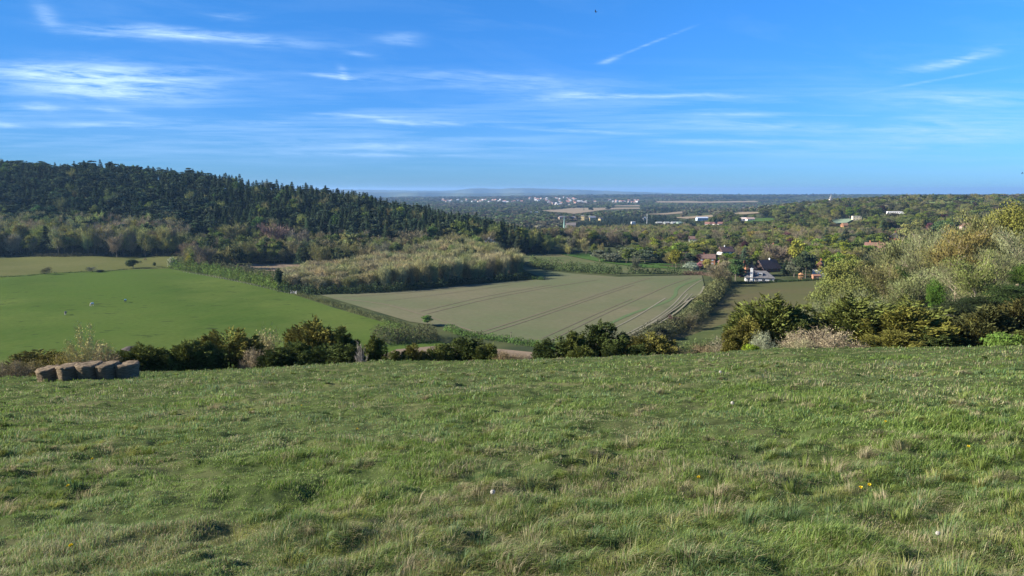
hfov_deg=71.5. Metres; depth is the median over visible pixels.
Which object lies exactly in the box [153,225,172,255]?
budding tree
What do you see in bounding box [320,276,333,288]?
coppice tree
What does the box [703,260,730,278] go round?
leafless tree
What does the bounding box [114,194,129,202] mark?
pine tree
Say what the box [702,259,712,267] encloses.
yellow shrub
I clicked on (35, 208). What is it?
broadleaf tree
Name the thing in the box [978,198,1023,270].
oak tree
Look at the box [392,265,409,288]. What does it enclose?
coppice tree
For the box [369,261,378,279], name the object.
coppice tree
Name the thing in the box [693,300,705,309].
scrub tree
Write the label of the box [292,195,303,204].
budding tree
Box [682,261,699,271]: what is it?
willow tree
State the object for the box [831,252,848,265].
broadleaf tree
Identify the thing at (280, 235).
leafless tree
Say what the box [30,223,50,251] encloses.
budding tree
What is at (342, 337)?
yew bush
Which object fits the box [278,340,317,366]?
yew bush
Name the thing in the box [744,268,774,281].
bungalow
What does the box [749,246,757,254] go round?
budding tree
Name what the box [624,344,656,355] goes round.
yew bush
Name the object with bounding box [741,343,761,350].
spurge bush
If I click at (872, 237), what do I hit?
broadleaf tree
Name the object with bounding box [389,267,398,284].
coppice tree
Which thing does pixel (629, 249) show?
willow tree
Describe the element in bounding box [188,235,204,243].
budding tree
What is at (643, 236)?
broadleaf tree
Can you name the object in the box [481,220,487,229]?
spruce tree
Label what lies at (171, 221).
budding tree
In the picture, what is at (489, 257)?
coppice tree
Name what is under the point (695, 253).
budding tree
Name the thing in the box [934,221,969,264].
budding tree
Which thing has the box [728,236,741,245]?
broadleaf tree
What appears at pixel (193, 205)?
pine tree
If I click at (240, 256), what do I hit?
broadleaf tree
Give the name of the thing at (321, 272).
coppice tree
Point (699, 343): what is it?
scrub
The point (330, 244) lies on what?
budding tree
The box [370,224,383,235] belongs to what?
pine tree
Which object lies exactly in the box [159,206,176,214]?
pine tree
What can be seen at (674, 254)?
broadleaf tree
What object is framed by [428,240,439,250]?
budding tree
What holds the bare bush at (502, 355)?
on the ground at (444, 336)
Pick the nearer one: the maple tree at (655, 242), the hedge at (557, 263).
the hedge at (557, 263)
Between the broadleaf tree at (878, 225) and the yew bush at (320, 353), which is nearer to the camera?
the yew bush at (320, 353)
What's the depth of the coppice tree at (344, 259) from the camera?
431.58 m
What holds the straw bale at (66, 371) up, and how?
on the ground at (444, 336)
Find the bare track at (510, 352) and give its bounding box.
[381,346,532,357]
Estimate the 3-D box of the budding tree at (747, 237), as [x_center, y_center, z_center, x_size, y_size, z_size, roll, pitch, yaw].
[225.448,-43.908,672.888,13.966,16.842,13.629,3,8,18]
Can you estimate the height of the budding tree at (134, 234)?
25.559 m
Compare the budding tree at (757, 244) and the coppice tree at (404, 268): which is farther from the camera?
the budding tree at (757, 244)
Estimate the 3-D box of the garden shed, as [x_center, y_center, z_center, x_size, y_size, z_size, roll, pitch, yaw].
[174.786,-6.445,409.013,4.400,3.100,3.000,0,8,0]
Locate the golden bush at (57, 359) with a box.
[29,350,78,376]
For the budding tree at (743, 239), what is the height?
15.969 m
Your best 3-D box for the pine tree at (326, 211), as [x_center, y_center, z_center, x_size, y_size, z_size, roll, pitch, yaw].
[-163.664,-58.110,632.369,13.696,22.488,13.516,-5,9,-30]
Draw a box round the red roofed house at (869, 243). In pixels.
[864,241,885,250]
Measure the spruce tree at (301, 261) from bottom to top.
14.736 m
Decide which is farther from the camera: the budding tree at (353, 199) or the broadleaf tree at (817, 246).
the budding tree at (353, 199)
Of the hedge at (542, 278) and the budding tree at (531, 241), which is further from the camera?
the budding tree at (531, 241)
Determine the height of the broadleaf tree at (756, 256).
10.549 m
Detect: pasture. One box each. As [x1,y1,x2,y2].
[0,256,178,275]
[0,268,444,365]
[672,280,831,339]
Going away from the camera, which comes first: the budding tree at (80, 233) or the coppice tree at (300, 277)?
the coppice tree at (300, 277)
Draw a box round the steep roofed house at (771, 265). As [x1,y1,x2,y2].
[754,258,780,271]
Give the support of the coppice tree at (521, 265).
on the ground at (444, 336)
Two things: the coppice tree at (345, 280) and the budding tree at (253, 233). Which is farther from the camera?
the budding tree at (253, 233)
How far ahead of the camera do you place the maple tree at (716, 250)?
558.20 m
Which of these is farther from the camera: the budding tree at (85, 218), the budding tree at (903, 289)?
the budding tree at (85, 218)
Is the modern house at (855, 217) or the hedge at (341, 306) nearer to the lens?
the hedge at (341, 306)
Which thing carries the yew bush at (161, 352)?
on the ground at (444, 336)
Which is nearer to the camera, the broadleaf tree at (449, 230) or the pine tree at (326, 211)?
the broadleaf tree at (449, 230)
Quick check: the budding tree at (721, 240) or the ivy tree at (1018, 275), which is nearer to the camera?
the ivy tree at (1018, 275)
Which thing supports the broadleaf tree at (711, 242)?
on the ground at (444, 336)
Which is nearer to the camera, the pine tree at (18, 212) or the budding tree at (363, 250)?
the budding tree at (363, 250)
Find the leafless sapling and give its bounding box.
[801,295,823,318]
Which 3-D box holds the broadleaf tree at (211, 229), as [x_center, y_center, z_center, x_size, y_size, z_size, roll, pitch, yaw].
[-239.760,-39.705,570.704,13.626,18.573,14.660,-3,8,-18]
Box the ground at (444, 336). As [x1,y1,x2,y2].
[0,180,1023,575]
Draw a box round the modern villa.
[886,211,902,213]
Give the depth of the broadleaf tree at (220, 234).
557.97 m
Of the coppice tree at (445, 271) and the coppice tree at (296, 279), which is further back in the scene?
the coppice tree at (445, 271)
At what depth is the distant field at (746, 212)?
1688.90 m
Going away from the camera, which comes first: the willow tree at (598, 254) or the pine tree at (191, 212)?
the willow tree at (598, 254)
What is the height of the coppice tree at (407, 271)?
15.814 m
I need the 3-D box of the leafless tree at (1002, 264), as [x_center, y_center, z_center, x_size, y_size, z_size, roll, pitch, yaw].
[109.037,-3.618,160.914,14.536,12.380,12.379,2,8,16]
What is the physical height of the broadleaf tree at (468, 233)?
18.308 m
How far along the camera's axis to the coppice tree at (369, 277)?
370.01 m
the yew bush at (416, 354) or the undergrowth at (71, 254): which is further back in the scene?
the undergrowth at (71, 254)
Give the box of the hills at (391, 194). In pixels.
[334,192,809,197]
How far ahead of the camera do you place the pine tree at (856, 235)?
648.88 m
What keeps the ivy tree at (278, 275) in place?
on the ground at (444, 336)
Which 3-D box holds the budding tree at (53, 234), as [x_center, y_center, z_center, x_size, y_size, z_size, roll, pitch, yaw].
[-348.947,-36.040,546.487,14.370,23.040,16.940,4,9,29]
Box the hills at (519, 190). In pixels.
[270,188,680,193]
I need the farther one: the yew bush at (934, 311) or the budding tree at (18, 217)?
the budding tree at (18, 217)
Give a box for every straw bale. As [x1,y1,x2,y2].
[34,363,59,381]
[55,362,78,380]
[74,360,102,379]
[95,360,119,379]
[114,360,140,378]
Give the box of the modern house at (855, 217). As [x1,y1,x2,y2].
[851,216,861,219]
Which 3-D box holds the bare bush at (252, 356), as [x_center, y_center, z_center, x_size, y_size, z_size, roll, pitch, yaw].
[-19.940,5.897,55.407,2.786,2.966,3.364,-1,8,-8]
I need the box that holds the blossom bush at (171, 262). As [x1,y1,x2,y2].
[167,257,175,266]
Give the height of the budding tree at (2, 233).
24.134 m
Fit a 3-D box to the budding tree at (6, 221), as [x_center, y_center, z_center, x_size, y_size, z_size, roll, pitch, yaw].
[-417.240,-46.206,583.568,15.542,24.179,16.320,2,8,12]
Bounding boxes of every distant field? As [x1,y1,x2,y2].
[543,207,639,213]
[654,211,681,214]
[656,201,757,202]
[673,215,712,218]
[735,212,757,213]
[745,218,774,221]
[833,218,851,222]
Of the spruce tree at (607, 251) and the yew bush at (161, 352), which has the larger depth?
the spruce tree at (607, 251)
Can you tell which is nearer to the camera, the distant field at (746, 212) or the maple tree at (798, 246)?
the maple tree at (798, 246)
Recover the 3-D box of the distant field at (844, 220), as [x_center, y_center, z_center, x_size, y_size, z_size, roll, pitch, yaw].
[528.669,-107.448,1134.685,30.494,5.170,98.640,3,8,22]
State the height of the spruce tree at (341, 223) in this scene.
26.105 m
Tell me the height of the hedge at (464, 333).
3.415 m
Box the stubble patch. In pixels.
[240,263,302,270]
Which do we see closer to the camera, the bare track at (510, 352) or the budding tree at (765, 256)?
the bare track at (510, 352)
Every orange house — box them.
[698,253,715,264]
[840,223,848,227]
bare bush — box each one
[237,348,265,368]
[492,350,516,360]
[662,345,693,354]
[706,336,723,351]
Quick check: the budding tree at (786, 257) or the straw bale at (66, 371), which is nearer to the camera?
the straw bale at (66, 371)
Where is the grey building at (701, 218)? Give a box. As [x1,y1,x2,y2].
[696,217,707,220]
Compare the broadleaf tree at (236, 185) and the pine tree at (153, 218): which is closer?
the pine tree at (153, 218)
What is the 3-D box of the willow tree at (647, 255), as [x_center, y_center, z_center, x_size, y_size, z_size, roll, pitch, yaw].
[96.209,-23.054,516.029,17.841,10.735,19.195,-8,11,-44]
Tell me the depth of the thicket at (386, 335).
245.36 m
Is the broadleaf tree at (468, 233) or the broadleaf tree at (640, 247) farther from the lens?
the broadleaf tree at (468, 233)
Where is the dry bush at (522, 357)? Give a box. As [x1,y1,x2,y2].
[513,353,530,359]
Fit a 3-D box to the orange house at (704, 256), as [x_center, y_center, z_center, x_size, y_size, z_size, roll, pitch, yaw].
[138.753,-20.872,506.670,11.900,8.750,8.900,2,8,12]
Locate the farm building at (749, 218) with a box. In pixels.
[745,217,754,220]
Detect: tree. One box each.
[0,218,12,228]
[0,221,10,230]
[0,224,8,250]
[0,227,14,252]
[0,234,16,254]
[0,235,4,244]
[2,213,18,217]
[5,223,24,250]
[6,205,18,212]
[9,211,29,223]
[10,228,21,247]
[11,221,31,251]
[12,225,27,252]
[13,210,27,215]
[19,235,35,254]
[20,219,34,230]
[21,230,36,250]
[26,185,31,204]
[27,216,41,223]
[28,210,44,220]
[29,205,43,214]
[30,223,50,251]
[31,220,43,241]
[34,225,55,253]
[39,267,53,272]
[40,215,58,223]
[46,195,64,203]
[46,222,60,229]
[46,223,58,250]
[46,227,65,252]
[62,231,78,253]
[63,218,83,246]
[65,225,80,250]
[67,217,86,246]
[68,215,89,232]
[74,225,91,250]
[75,225,82,248]
[77,187,81,200]
[80,223,99,252]
[81,221,94,229]
[81,227,103,250]
[83,197,103,206]
[87,204,100,215]
[87,212,103,222]
[90,226,103,249]
[93,224,114,253]
[95,226,110,253]
[99,196,105,206]
[99,204,110,213]
[100,225,117,236]
[103,192,114,203]
[105,198,121,207]
[107,206,125,213]
[109,217,129,228]
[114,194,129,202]
[114,226,131,254]
[119,224,137,254]
[121,227,138,253]
[129,219,138,227]
[130,224,149,249]
[131,205,145,216]
[135,192,147,199]
[135,216,150,226]
[136,229,155,256]
[138,196,150,204]
[140,223,152,230]
[142,201,155,213]
[145,234,158,253]
[147,203,165,211]
[147,229,161,252]
[148,214,161,223]
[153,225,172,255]
[153,226,174,252]
[154,218,176,227]
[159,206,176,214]
[162,217,178,225]
[166,223,184,250]
[167,217,184,225]
[171,224,193,242]
[172,212,186,218]
[182,233,195,242]
[182,239,201,250]
[184,190,194,197]
[185,208,197,215]
[187,202,198,209]
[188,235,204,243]
[189,223,204,232]
[191,244,210,268]
[200,208,217,213]
[201,238,220,248]
[206,219,221,228]
[206,228,220,241]
[213,205,220,224]
[214,232,225,241]
[215,200,225,212]
[217,238,231,248]
[219,243,231,257]
[226,245,248,263]
[231,181,241,191]
[233,235,248,243]
[244,220,251,236]
[246,236,256,246]
[248,229,260,238]
[251,216,265,227]
[254,220,294,241]
[255,239,268,260]
[256,204,264,218]
[261,202,270,209]
[268,217,281,227]
[270,238,282,261]
[272,207,283,216]
[274,268,282,284]
[277,189,289,198]
[281,274,295,285]
[285,227,311,244]
[286,198,296,206]
[286,237,301,260]
[286,272,301,286]
[288,221,293,232]
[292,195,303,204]
[294,214,306,227]
[294,245,305,263]
[295,271,304,285]
[300,276,310,289]
[301,272,313,286]
[304,221,309,240]
[306,239,319,255]
[307,242,323,254]
[307,260,319,264]
[308,218,319,228]
[308,243,326,261]
[310,241,328,261]
[312,269,328,275]
[314,273,327,278]
[315,238,338,252]
[320,210,333,220]
[320,266,341,276]
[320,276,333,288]
[322,210,328,223]
[322,234,337,242]
[330,214,339,231]
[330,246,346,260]
[330,270,344,287]
[332,276,340,290]
[336,217,343,230]
[337,256,351,263]
[337,270,348,287]
[338,276,355,290]
[339,233,371,246]
[341,240,358,255]
[343,263,358,275]
[343,277,357,287]
[344,221,359,230]
[345,227,357,234]
[346,214,351,224]
[347,194,359,204]
[348,272,360,290]
[349,268,364,274]
[351,212,362,220]
[351,241,376,255]
[354,275,362,287]
[358,253,368,262]
[360,216,371,225]
[360,274,365,286]
[362,270,379,287]
[362,271,376,285]
[363,217,382,224]
[365,238,383,247]
[369,241,381,252]
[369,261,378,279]
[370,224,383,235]
[372,240,390,252]
[375,267,390,289]
[382,238,392,243]
[382,238,400,251]
[383,264,394,287]
[389,242,401,250]
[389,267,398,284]
[392,212,403,219]
[392,229,406,237]
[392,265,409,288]
[393,244,400,251]
[394,261,409,286]
[395,228,433,245]
[396,207,404,217]
[400,242,413,253]
[400,259,413,283]
[402,222,408,242]
[407,218,418,227]
[407,262,417,283]
[410,210,423,220]
[411,240,431,250]
[412,237,423,243]
[413,259,425,281]
[413,263,419,282]
[415,260,432,283]
[420,235,430,241]
[421,223,426,233]
[421,315,432,321]
[423,253,436,260]
[426,226,437,236]
[426,264,437,282]
[427,257,440,283]
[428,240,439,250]
[428,261,441,282]
[434,250,447,257]
[437,222,450,232]
[437,224,443,235]
[438,260,446,279]
[439,262,453,281]
[445,259,457,280]
[446,214,449,224]
[446,228,454,235]
[451,238,467,244]
[451,258,462,282]
[453,263,466,281]
[458,258,468,278]
[459,256,470,277]
[461,230,476,238]
[465,260,476,278]
[468,264,481,279]
[469,225,477,233]
[474,258,488,280]
[475,227,484,234]
[480,244,497,250]
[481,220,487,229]
[481,254,495,277]
[486,256,496,278]
[488,251,496,274]
[493,251,504,274]
[495,257,502,277]
[499,255,511,279]
[499,258,510,277]
[502,251,514,274]
[512,253,522,275]
[513,225,522,250]
[514,228,529,252]
[518,255,525,274]
[528,233,536,249]
[529,229,543,248]
[548,226,558,238]
[564,227,574,237]
[578,231,591,241]
[585,232,594,242]
[589,230,599,241]
[591,250,605,260]
[594,228,605,242]
[603,248,612,261]
[604,252,624,261]
[607,231,618,246]
[613,245,624,250]
[616,230,629,245]
[618,247,642,260]
[621,232,632,242]
[621,249,631,262]
[630,230,640,241]
[630,255,642,273]
[636,236,652,249]
[636,244,645,258]
[636,249,658,261]
[637,233,646,240]
[648,237,660,245]
[648,243,658,257]
[650,231,657,238]
[656,249,666,257]
[658,253,664,262]
[661,240,673,248]
[663,251,681,266]
[668,249,684,264]
[670,242,689,252]
[675,232,683,240]
[677,239,689,252]
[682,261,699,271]
[682,312,702,329]
[684,253,694,261]
[686,244,703,255]
[690,241,711,252]
[690,250,702,262]
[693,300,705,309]
[699,242,713,253]
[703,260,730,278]
[705,239,717,245]
[710,232,720,237]
[710,245,719,253]
[711,235,724,247]
[711,266,730,282]
[718,253,734,259]
[718,254,730,262]
[725,259,745,280]
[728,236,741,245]
[729,254,744,275]
[730,236,747,246]
[735,248,751,257]
[737,247,754,274]
[744,234,755,246]
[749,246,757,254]
[750,239,767,250]
[752,253,761,261]
[753,233,765,239]
[753,246,767,254]
[754,243,790,260]
[758,225,772,230]
[759,252,771,259]
[766,247,784,262]
[779,254,794,262]
[780,260,793,274]
[785,261,804,276]
[788,238,808,256]
[790,251,819,275]
[804,276,837,318]
[805,245,814,253]
[805,251,820,272]
[810,238,822,244]
[810,245,826,251]
[815,253,870,288]
[815,254,834,265]
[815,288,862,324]
[821,228,831,247]
[822,234,836,241]
[823,249,831,257]
[828,243,842,249]
[829,236,839,242]
[829,248,840,255]
[829,271,880,304]
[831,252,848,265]
[835,242,850,250]
[836,229,851,243]
[843,253,859,264]
[844,249,861,257]
[847,240,865,249]
[848,233,865,237]
[849,287,889,308]
[853,246,865,257]
[855,231,867,237]
[855,256,874,285]
[859,227,872,234]
[863,243,910,293]
[863,245,877,257]
[864,234,877,241]
[866,220,879,227]
[870,227,926,285]
[874,274,923,306]
[876,220,891,228]
[879,220,889,241]
[887,220,896,228]
[890,225,956,292]
[890,264,952,309]
[891,263,912,282]
[897,216,911,221]
[900,220,924,237]
[904,228,939,270]
[912,227,967,283]
[913,218,924,227]
[915,213,927,217]
[923,261,986,301]
[925,278,946,308]
[927,213,939,218]
[929,220,956,231]
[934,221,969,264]
[942,249,1004,296]
[951,205,1010,263]
[967,246,1022,284]
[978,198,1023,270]
[986,225,1023,285]
[1003,207,1023,246]
[1006,262,1023,290]
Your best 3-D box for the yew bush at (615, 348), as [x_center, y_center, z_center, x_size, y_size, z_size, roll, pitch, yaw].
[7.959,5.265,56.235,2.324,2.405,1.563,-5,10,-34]
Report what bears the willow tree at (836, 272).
on the ground at (444, 336)
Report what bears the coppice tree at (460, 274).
on the ground at (444, 336)
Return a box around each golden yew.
[850,304,965,346]
[857,329,928,347]
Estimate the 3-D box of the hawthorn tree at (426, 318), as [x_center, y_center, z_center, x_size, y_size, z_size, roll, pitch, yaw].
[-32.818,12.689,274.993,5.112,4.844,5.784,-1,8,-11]
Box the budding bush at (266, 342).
[232,324,284,366]
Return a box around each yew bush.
[3,348,80,376]
[113,341,173,371]
[142,348,182,371]
[156,338,224,371]
[195,339,226,370]
[197,326,265,369]
[251,346,297,367]
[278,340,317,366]
[280,314,348,361]
[297,343,351,364]
[333,325,361,346]
[334,343,366,362]
[362,333,389,360]
[380,350,400,360]
[397,353,411,360]
[401,343,425,360]
[421,343,455,360]
[439,334,491,360]
[471,342,509,360]
[531,335,571,359]
[556,329,587,357]
[565,345,597,358]
[573,319,629,356]
[600,340,623,356]
[621,332,681,354]
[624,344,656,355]
[720,329,745,351]
[722,291,820,347]
[725,315,777,350]
[771,315,817,347]
[792,292,905,347]
[809,320,834,347]
[874,293,959,329]
[902,324,955,346]
[943,327,970,346]
[944,303,1019,346]
[952,317,987,346]
[988,295,1023,334]
[1005,330,1023,343]
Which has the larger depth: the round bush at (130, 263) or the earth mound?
the round bush at (130, 263)
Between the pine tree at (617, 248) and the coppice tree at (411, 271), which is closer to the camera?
the coppice tree at (411, 271)
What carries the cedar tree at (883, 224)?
on the ground at (444, 336)
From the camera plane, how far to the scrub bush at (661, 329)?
245.87 m
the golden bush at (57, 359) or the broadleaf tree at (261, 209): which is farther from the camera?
the broadleaf tree at (261, 209)
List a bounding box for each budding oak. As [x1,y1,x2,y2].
[213,221,249,241]
[851,259,913,301]
[928,224,999,292]
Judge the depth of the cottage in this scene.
841.69 m
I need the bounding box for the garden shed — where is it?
[811,274,820,278]
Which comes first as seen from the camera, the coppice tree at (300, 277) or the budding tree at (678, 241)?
the coppice tree at (300, 277)
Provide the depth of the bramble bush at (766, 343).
53.85 m
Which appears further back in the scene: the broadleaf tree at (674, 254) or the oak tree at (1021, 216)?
the broadleaf tree at (674, 254)
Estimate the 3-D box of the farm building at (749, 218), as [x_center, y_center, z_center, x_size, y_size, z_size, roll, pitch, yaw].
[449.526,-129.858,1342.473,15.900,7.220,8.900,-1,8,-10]
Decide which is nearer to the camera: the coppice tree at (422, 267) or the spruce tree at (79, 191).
the coppice tree at (422, 267)
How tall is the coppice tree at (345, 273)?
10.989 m
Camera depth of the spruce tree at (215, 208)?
622.78 m
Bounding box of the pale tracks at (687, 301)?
[616,280,704,333]
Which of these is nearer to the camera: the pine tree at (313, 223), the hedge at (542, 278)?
the hedge at (542, 278)
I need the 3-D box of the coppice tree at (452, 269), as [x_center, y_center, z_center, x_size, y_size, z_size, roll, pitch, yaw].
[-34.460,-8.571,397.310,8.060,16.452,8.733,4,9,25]
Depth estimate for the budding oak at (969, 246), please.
198.98 m
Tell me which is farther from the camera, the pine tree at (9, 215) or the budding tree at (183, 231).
the pine tree at (9, 215)
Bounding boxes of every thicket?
[370,321,438,345]
[929,298,977,319]
[954,294,1007,308]
[980,281,1023,305]
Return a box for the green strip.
[603,279,699,325]
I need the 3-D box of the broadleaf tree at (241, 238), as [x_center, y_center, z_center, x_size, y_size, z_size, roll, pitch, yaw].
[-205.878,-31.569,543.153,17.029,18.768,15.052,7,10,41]
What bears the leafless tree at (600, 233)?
on the ground at (444, 336)
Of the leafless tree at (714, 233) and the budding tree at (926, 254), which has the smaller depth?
the budding tree at (926, 254)
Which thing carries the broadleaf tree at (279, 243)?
on the ground at (444, 336)
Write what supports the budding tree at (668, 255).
on the ground at (444, 336)
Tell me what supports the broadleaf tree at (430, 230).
on the ground at (444, 336)
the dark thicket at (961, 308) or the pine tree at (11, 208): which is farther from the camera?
the pine tree at (11, 208)
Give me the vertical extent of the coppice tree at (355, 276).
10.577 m
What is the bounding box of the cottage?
[688,236,695,241]
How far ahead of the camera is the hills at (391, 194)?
12036.93 m
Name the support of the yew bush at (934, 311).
on the ground at (444, 336)
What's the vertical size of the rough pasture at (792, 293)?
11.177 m
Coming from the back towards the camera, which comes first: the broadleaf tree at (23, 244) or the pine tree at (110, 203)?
the pine tree at (110, 203)
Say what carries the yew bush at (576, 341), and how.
on the ground at (444, 336)
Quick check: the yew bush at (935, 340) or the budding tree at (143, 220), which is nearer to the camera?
the yew bush at (935, 340)
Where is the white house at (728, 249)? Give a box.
[717,245,734,253]
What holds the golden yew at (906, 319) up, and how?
on the ground at (444, 336)
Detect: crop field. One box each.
[322,266,703,344]
[519,253,692,274]
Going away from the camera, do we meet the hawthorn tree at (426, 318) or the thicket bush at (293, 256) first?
the hawthorn tree at (426, 318)
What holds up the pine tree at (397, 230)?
on the ground at (444, 336)
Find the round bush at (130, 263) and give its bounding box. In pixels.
[125,258,140,267]
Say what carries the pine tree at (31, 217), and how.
on the ground at (444, 336)
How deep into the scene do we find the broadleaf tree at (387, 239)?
539.27 m
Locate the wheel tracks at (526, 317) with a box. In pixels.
[336,278,688,339]
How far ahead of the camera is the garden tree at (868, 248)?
534.79 m
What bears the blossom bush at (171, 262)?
on the ground at (444, 336)
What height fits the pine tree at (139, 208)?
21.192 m
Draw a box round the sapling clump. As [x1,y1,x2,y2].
[61,321,108,361]
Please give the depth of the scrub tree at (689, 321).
262.60 m
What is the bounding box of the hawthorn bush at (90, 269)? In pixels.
[85,266,97,270]
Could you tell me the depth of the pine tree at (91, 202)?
644.03 m
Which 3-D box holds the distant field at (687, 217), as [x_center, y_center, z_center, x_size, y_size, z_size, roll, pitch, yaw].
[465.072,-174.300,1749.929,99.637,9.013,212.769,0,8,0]
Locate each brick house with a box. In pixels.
[738,260,757,276]
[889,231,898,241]
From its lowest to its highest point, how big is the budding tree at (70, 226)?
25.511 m
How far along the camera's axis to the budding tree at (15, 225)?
557.81 m
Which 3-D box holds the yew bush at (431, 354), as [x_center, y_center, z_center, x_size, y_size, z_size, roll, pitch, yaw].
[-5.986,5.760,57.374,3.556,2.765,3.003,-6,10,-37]
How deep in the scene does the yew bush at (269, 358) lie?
54.30 m
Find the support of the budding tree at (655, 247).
on the ground at (444, 336)
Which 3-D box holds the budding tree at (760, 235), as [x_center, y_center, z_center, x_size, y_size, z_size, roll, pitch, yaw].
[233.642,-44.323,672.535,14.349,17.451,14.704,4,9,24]
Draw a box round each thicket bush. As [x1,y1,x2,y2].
[270,253,288,262]
[288,252,299,262]
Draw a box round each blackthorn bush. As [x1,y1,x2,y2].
[771,324,870,348]
[778,337,823,348]
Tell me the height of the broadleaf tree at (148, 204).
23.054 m
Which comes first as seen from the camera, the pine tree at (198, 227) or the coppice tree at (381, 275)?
the coppice tree at (381, 275)
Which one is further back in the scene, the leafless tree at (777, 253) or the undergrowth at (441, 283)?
the leafless tree at (777, 253)
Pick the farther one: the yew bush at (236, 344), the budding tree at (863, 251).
the budding tree at (863, 251)
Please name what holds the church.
on the ground at (444, 336)
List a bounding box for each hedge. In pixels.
[0,267,166,276]
[167,255,289,291]
[293,291,431,334]
[380,318,438,336]
[444,324,554,348]
[522,275,544,279]
[527,255,621,274]
[627,265,681,274]
[629,327,670,346]
[638,300,710,338]
[682,270,709,275]
[686,274,732,313]
[737,278,822,283]
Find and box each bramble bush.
[0,358,34,376]
[7,358,46,376]
[76,339,122,361]
[678,341,718,353]
[749,329,779,348]
[979,331,1023,346]
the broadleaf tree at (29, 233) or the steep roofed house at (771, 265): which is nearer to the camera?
the steep roofed house at (771, 265)
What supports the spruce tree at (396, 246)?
on the ground at (444, 336)
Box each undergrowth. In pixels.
[0,252,180,256]
[276,270,530,294]
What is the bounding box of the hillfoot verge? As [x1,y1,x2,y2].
[675,323,725,353]
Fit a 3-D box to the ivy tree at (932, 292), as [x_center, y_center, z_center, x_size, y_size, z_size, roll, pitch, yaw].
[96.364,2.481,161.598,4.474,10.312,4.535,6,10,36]
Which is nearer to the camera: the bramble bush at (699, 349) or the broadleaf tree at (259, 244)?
the bramble bush at (699, 349)
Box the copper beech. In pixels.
[925,223,933,233]
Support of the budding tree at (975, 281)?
on the ground at (444, 336)
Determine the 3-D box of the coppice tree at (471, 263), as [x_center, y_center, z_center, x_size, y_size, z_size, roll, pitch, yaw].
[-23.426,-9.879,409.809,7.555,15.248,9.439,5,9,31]
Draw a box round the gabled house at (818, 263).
[812,259,827,275]
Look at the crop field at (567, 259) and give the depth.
499.83 m
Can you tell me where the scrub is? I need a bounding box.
[677,336,722,351]
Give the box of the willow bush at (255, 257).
[248,251,258,262]
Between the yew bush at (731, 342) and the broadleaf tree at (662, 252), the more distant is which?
the broadleaf tree at (662, 252)
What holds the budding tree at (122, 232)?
on the ground at (444, 336)
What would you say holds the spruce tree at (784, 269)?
on the ground at (444, 336)
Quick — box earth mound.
[121,346,133,350]
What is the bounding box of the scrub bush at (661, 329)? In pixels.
[650,325,671,337]
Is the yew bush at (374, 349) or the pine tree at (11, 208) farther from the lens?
the pine tree at (11, 208)
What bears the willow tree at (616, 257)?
on the ground at (444, 336)
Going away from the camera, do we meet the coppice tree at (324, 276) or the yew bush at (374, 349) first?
the yew bush at (374, 349)
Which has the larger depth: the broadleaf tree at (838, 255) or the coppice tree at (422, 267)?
the broadleaf tree at (838, 255)
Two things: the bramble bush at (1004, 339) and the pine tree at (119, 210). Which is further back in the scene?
the pine tree at (119, 210)
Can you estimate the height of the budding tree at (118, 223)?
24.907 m
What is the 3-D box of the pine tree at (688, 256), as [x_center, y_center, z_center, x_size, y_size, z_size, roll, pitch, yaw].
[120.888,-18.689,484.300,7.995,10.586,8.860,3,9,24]
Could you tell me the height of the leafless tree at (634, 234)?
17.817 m
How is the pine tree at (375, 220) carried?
on the ground at (444, 336)
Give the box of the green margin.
[557,253,680,268]
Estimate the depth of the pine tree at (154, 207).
629.66 m
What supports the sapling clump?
on the ground at (444, 336)
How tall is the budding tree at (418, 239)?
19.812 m
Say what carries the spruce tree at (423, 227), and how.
on the ground at (444, 336)
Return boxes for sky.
[0,0,1023,194]
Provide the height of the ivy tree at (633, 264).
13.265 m
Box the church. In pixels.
[563,219,575,227]
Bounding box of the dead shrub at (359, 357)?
[354,341,367,361]
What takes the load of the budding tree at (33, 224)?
on the ground at (444, 336)
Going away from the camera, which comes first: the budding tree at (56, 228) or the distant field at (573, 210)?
the budding tree at (56, 228)
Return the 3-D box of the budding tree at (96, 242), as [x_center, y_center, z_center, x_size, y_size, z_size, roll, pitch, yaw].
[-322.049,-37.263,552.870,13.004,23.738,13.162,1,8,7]

